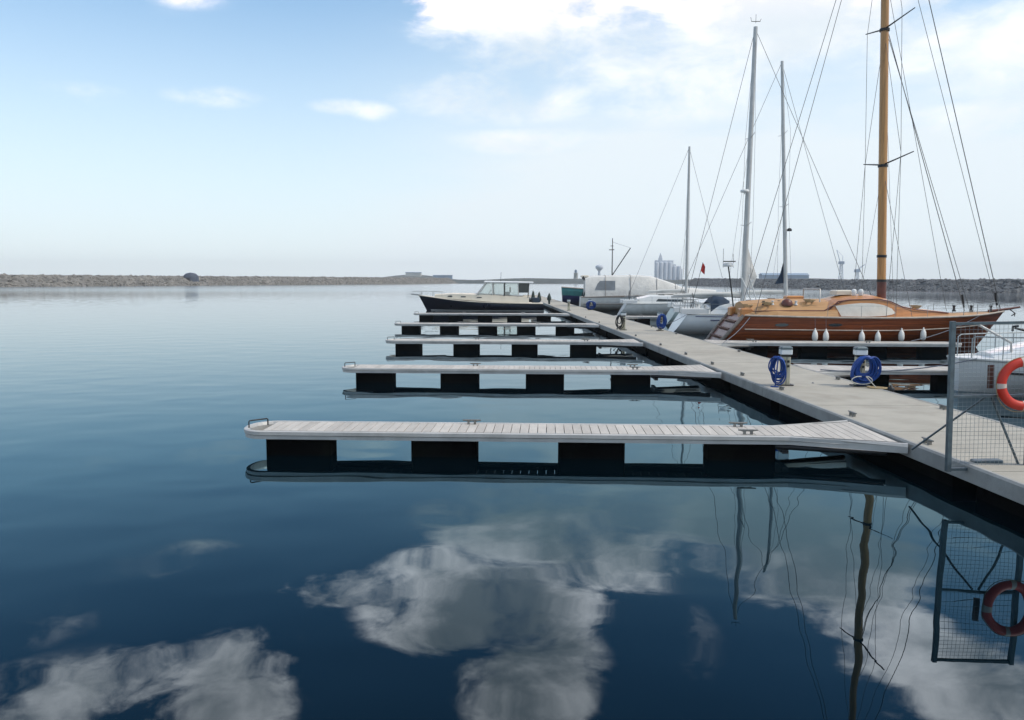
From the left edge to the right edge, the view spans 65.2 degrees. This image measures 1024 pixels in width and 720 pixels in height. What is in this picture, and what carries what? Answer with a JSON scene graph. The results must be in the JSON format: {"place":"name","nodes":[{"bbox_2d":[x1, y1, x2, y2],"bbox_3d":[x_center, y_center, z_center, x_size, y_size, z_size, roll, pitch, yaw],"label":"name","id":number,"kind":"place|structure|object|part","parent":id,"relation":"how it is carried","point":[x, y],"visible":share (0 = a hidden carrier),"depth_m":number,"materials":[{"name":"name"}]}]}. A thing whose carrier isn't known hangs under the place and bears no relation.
{"place":"outdoors","nodes":[
{"label":"outdoors","id":0,"kind":"place"},
{"bbox_2d":[388,275,457,279],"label":"hill","id":1,"kind":"structure","parent":0,"point":[424,276],"depth_m":1278.49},
{"bbox_2d":[405,272,421,276],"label":"hilltop building","id":2,"kind":"structure","parent":1,"relation":"on","point":[414,274],"depth_m":1276.80,"materials":[{"name":"grey concrete"}]},
{"bbox_2d":[433,275,452,278],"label":"hilltop building","id":3,"kind":"structure","parent":1,"relation":"on","point":[443,276],"depth_m":1287.05,"materials":[{"name":"grey concrete"}]},
{"bbox_2d":[0,283,1023,719],"bbox_3d":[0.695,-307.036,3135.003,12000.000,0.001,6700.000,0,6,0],"label":"water","id":4,"kind":"structure","parent":0,"point":[176,543],"depth_m":9.56,"materials":[{"name":"blue liquid"}]},
{"bbox_2d":[0,273,457,286],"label":"breakwater","id":5,"kind":"object","parent":4,"relation":"in","point":[23,280],"visible":0.94,"depth_m":458.72,"materials":[{"name":"stone"}]},
{"bbox_2d":[184,273,198,281],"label":"domed shelter","id":6,"kind":"object","parent":5,"relation":"on","point":[193,277],"visible":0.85,"depth_m":462.50,"materials":[{"name":"metal"}]},
{"bbox_2d":[411,281,543,310],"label":"motor boat","id":7,"kind":"object","parent":4,"relation":"on","point":[480,301],"visible":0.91,"depth_m":81.99,"materials":[{"name":"beige paint"}]},
{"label":"window","id":8,"kind":"part","parent":7,"relation":"part of","materials":[{"name":"grey glass"}]},
{"bbox_2d":[414,311,568,318],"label":"finger pontoon","id":9,"kind":"object","parent":4,"relation":"on","point":[487,315],"visible":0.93,"depth_m":65.18,"materials":[{"name":"metal"}]},
{"bbox_2d":[394,321,598,330],"bbox_3d":[-1.014,-1.989,50.165,12.766,0.877,2.303,0,6,2],"label":"finger pontoon","id":10,"kind":"object","parent":4,"relation":"on","point":[488,326],"visible":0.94,"depth_m":49.65,"materials":[{"name":"metal"}]},
{"bbox_2d":[385,337,642,350],"bbox_3d":[0.014,-0.592,36.061,11.466,0.877,2.303,0,6,2],"label":"finger pontoon","id":11,"kind":"object","parent":4,"relation":"on","point":[585,344],"visible":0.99,"depth_m":35.53,"materials":[{"name":"metal"}]},
{"bbox_2d":[342,362,720,384],"bbox_3d":[0.451,0.527,24.766,11.466,0.877,2.303,0,6,2],"label":"finger pontoon","id":12,"kind":"object","parent":4,"relation":"on","point":[630,374],"visible":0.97,"depth_m":24.26,"materials":[{"name":"metal"}]},
{"bbox_2d":[244,418,907,460],"bbox_3d":[0.849,1.539,14.546,11.466,0.877,2.303,0,6,2],"label":"finger pontoon","id":13,"kind":"object","parent":4,"relation":"on","point":[735,442],"visible":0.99,"depth_m":14.08,"materials":[{"name":"wood"}]},
{"bbox_2d":[561,287,633,304],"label":"work boat","id":14,"kind":"object","parent":4,"relation":"on","point":[573,294],"visible":0.25,"depth_m":103.35,"materials":[{"name":"blue paint"}]},
{"bbox_2d":[614,315,662,321],"bbox_3d":[13.268,-3.002,60.733,11.142,0.877,2.304,0,6,2],"label":"finger pontoon","id":15,"kind":"object","parent":4,"relation":"on","point":[641,318],"visible":0.32,"depth_m":60.38,"materials":[{"name":"metal"}]},
{"bbox_2d":[579,238,715,310],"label":"motor yacht","id":16,"kind":"object","parent":4,"relation":"on","point":[605,292],"visible":0.5,"depth_m":82.85,"materials":[{"name":"white paint"}]},
{"bbox_2d":[617,146,725,315],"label":"sailing yacht","id":17,"kind":"object","parent":4,"relation":"on","point":[649,305],"visible":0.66,"depth_m":71.09,"materials":[{"name":"white paint"}]},
{"bbox_2d":[662,61,843,325],"bbox_3d":[17.201,-11.295,55.880,13.262,18.555,4.004,0,6,2],"label":"sailing yacht","id":18,"kind":"object","parent":4,"relation":"on","point":[671,315],"visible":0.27,"depth_m":55.85,"materials":[{"name":"white paint"}]},
{"bbox_2d":[668,20,870,333],"bbox_3d":[15.600,-10.615,47.218,12.662,18.900,4.004,0,6,2],"label":"sailing yacht","id":19,"kind":"object","parent":4,"relation":"on","point":[708,315],"visible":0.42,"depth_m":46.99,"materials":[{"name":"white paint"}]},
{"bbox_2d":[691,263,704,306],"bbox_3d":[10.823,-4.221,46.728,0.854,2.956,0.062,0,6,0],"label":"stern flag","id":20,"kind":"object","parent":19,"relation":"attached to","point":[703,269],"visible":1,"depth_m":46.64,"materials":[{"name":"fabric"}]},
{"bbox_2d":[523,295,1023,518],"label":"floating pier","id":21,"kind":"structure","parent":4,"relation":"on","point":[912,422],"depth_m":16.99,"materials":[{"name":"concrete"}]},
{"bbox_2d":[567,299,569,309],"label":"service pedestal","id":22,"kind":"object","parent":21,"relation":"on","point":[568,305],"visible":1,"depth_m":71.97,"materials":[{"name":"metal"}]},
{"bbox_2d":[586,301,595,309],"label":"hose coil","id":23,"kind":"object","parent":21,"relation":"on","point":[588,306],"visible":1,"depth_m":73.00,"materials":[{"name":"blue rubber"}]},
{"bbox_2d":[619,312,625,329],"bbox_3d":[6.025,-2.121,43.300,0.380,0.998,0.300,0,6,2],"label":"service pedestal","id":24,"kind":"object","parent":21,"relation":"on","point":[624,315],"visible":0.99,"depth_m":43.21,"materials":[{"name":"metal"}]},
{"bbox_2d":[615,315,623,328],"bbox_3d":[5.805,-2.037,43.068,0.489,0.779,0.176,1,6,13],"label":"hose coil","id":25,"kind":"object","parent":24,"relation":"hanging from","point":[617,323],"visible":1,"depth_m":43.07,"materials":[{"name":"black rubber"}]},
{"bbox_2d":[656,312,663,330],"bbox_3d":[7.935,-2.077,42.902,0.380,0.998,0.300,0,6,2],"label":"service pedestal","id":26,"kind":"object","parent":21,"relation":"on","point":[658,313],"visible":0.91,"depth_m":42.80,"materials":[{"name":"metal"}]},
{"bbox_2d":[656,314,666,328],"bbox_3d":[7.976,-2.046,42.595,0.572,0.827,0.326,0,6,0],"label":"hose coil","id":27,"kind":"object","parent":21,"relation":"on","point":[659,324],"visible":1,"depth_m":42.58,"materials":[{"name":"blue rubber"}]},
{"bbox_2d":[777,346,793,385],"bbox_3d":[6.970,0.146,20.412,0.380,0.998,0.300,0,6,2],"label":"service pedestal","id":28,"kind":"object","parent":21,"relation":"on","point":[785,352],"visible":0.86,"depth_m":20.31,"materials":[{"name":"metal"}]},
{"bbox_2d":[768,356,786,386],"bbox_3d":[6.666,0.283,20.186,0.468,0.770,0.381,-4,7,-37],"label":"hose coil","id":29,"kind":"object","parent":28,"relation":"hanging from","point":[775,376],"visible":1,"depth_m":20.20,"materials":[{"name":"blue rubber"}]},
{"bbox_2d":[849,346,867,386],"bbox_3d":[8.830,0.160,20.312,0.380,0.998,0.300,0,6,2],"label":"service pedestal","id":30,"kind":"object","parent":21,"relation":"on","point":[858,351],"visible":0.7,"depth_m":20.21,"materials":[{"name":"metal"}]},
{"bbox_2d":[850,355,881,384],"bbox_3d":[8.883,0.275,20.087,0.769,0.788,0.394,0,6,0],"label":"hose coil","id":31,"kind":"object","parent":30,"relation":"hanging from","point":[874,372],"visible":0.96,"depth_m":20.04,"materials":[{"name":"blue rubber"}]},
{"bbox_2d":[851,376,875,386],"bbox_3d":[8.915,0.580,19.941,0.906,0.368,0.106,1,6,8],"label":"rope","id":32,"kind":"object","parent":21,"relation":"on","point":[867,377],"visible":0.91,"depth_m":19.94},
{"bbox_2d":[867,386,887,388],"bbox_3d":[9.107,0.700,19.909,0.564,0.075,0.336,0,6,0],"label":"rope heap","id":33,"kind":"object","parent":21,"relation":"on","point":[877,387],"visible":0.9,"depth_m":19.81,"materials":[{"name":"beige fabric"}]},
{"bbox_2d":[887,385,894,391],"bbox_3d":[9.218,0.699,19.461,0.170,0.175,0.166,0,6,0],"label":"mooring bollard","id":34,"kind":"object","parent":21,"relation":"attached to","point":[891,388],"visible":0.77,"depth_m":19.41,"materials":[{"name":"metal"}]},
{"bbox_2d":[911,321,1023,471],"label":"gate","id":35,"kind":"structure","parent":21,"relation":"on","point":[951,396],"depth_m":11.51,"materials":[{"name":"metal"}]},
{"bbox_2d":[996,357,1023,411],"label":"life ring","id":36,"kind":"object","parent":35,"relation":"hanging from","point":[1004,373],"visible":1,"depth_m":11.37,"materials":[{"name":"orange plastic"}]},
{"bbox_2d":[704,339,961,352],"bbox_3d":[14.098,-0.485,35.307,11.142,0.877,2.304,0,6,2],"label":"finger pontoon","id":37,"kind":"object","parent":4,"relation":"on","point":[752,345],"visible":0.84,"depth_m":35.05,"materials":[{"name":"metal"}]},
{"bbox_2d":[683,278,1023,292],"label":"breakwater","id":38,"kind":"object","parent":4,"relation":"in","point":[1009,285],"visible":0.76,"depth_m":284.96,"materials":[{"name":"stone"}]},
{"bbox_2d":[705,0,1019,348],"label":"wooden yacht","id":39,"kind":"object","parent":4,"relation":"on","point":[845,315],"visible":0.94,"depth_m":36.91,"materials":[{"name":"brown wood"}]},
{"bbox_2d":[812,328,817,340],"bbox_3d":[13.762,-1.371,36.308,0.258,1.081,0.252,0,6,2],"label":"fender","id":40,"kind":"object","parent":39,"relation":"hanging from","point":[814,335],"visible":0.8,"depth_m":36.25,"materials":[{"name":"white plastic"}]},
{"bbox_2d":[823,329,828,340],"bbox_3d":[14.240,-1.345,36.264,0.258,1.081,0.252,0,6,2],"label":"fender","id":41,"kind":"object","parent":39,"relation":"hanging from","point":[825,335],"visible":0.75,"depth_m":36.21,"materials":[{"name":"white plastic"}]},
{"bbox_2d":[859,330,864,340],"bbox_3d":[15.827,-1.302,36.170,0.258,1.081,0.252,0,6,2],"label":"fender","id":42,"kind":"object","parent":39,"relation":"hanging from","point":[861,336],"visible":0.82,"depth_m":36.11,"materials":[{"name":"white plastic"}]},
{"bbox_2d":[875,330,880,340],"bbox_3d":[16.558,-1.282,36.188,0.258,1.081,0.252,0,6,2],"label":"fender","id":43,"kind":"object","parent":39,"relation":"hanging from","point":[877,336],"visible":0.75,"depth_m":36.12,"materials":[{"name":"white plastic"}]},
{"bbox_2d":[898,328,904,340],"bbox_3d":[17.630,-1.371,36.192,0.258,1.081,0.252,0,6,2],"label":"fender","id":44,"kind":"object","parent":39,"relation":"hanging from","point":[901,335],"visible":0.81,"depth_m":36.14,"materials":[{"name":"white plastic"}]},
{"bbox_2d":[920,327,925,339],"bbox_3d":[18.676,-1.420,36.306,0.258,1.081,0.252,0,6,2],"label":"fender","id":45,"kind":"object","parent":39,"relation":"hanging from","point":[923,333],"visible":0.97,"depth_m":36.24,"materials":[{"name":"white plastic"}]},
{"bbox_2d":[912,315,980,340],"bbox_3d":[19.605,-1.454,36.078,4.354,1.111,0.028,-2,6,-23],"label":"mooring line","id":46,"kind":"object","parent":39,"relation":"attached to","point":[942,332],"visible":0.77,"depth_m":35.86,"materials":[{"name":"white fabric"}]},
{"bbox_2d":[794,364,947,382],"bbox_3d":[14.447,0.574,24.610,11.142,0.877,2.304,0,6,2],"label":"finger pontoon","id":47,"kind":"object","parent":4,"relation":"on","point":[938,374],"visible":0.34,"depth_m":24.57,"materials":[{"name":"metal"}]},
{"bbox_2d":[946,325,1023,393],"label":"motor boat","id":48,"kind":"object","parent":4,"relation":"on","point":[974,384],"visible":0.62,"depth_m":22.39,"materials":[{"name":"plastic"}]},
{"bbox_2d":[820,358,976,371],"bbox_3d":[11.026,0.134,22.972,4.044,0.531,0.028,2,6,22],"label":"mooring line","id":49,"kind":"object","parent":48,"relation":"attached to","point":[902,369],"visible":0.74,"depth_m":22.86,"materials":[{"name":"beige fabric"}]},
{"bbox_2d":[0,0,1023,279],"label":"sky","id":50,"kind":"structure","parent":0,"point":[462,139],"materials":[{"name":"blue"}]},
{"bbox_2d":[453,278,1021,283],"bbox_3d":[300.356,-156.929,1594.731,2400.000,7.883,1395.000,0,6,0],"label":"shore","id":51,"kind":"structure","parent":0,"point":[553,281],"depth_m":915.98,"materials":[{"name":"grey stone"}]},
{"bbox_2d":[574,270,577,278],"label":"lighthouse","id":52,"kind":"object","parent":51,"relation":"on","point":[575,275],"visible":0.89,"depth_m":992.66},
{"bbox_2d":[596,265,602,274],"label":"water tower","id":53,"kind":"structure","parent":51,"relation":"on","point":[599,268],"depth_m":1089.64,"materials":[{"name":"concrete"}]},
{"bbox_2d":[654,253,681,279],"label":"grain silo","id":54,"kind":"object","parent":51,"relation":"on","point":[666,270],"visible":0.79,"depth_m":1487.79,"materials":[{"name":"concrete"}]},
{"bbox_2d":[759,273,808,278],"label":"warehouse","id":55,"kind":"structure","parent":51,"relation":"on","point":[790,275],"depth_m":1183.79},
{"bbox_2d":[837,250,844,278],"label":"harbour crane","id":56,"kind":"object","parent":51,"relation":"on","point":[842,263],"visible":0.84,"depth_m":1388.90,"materials":[{"name":"grey metal"}]},
{"bbox_2d":[854,264,864,278],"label":"harbour crane","id":57,"kind":"object","parent":51,"relation":"on","point":[857,272],"visible":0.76,"depth_m":1389.81,"materials":[{"name":"grey metal"}]}
]}

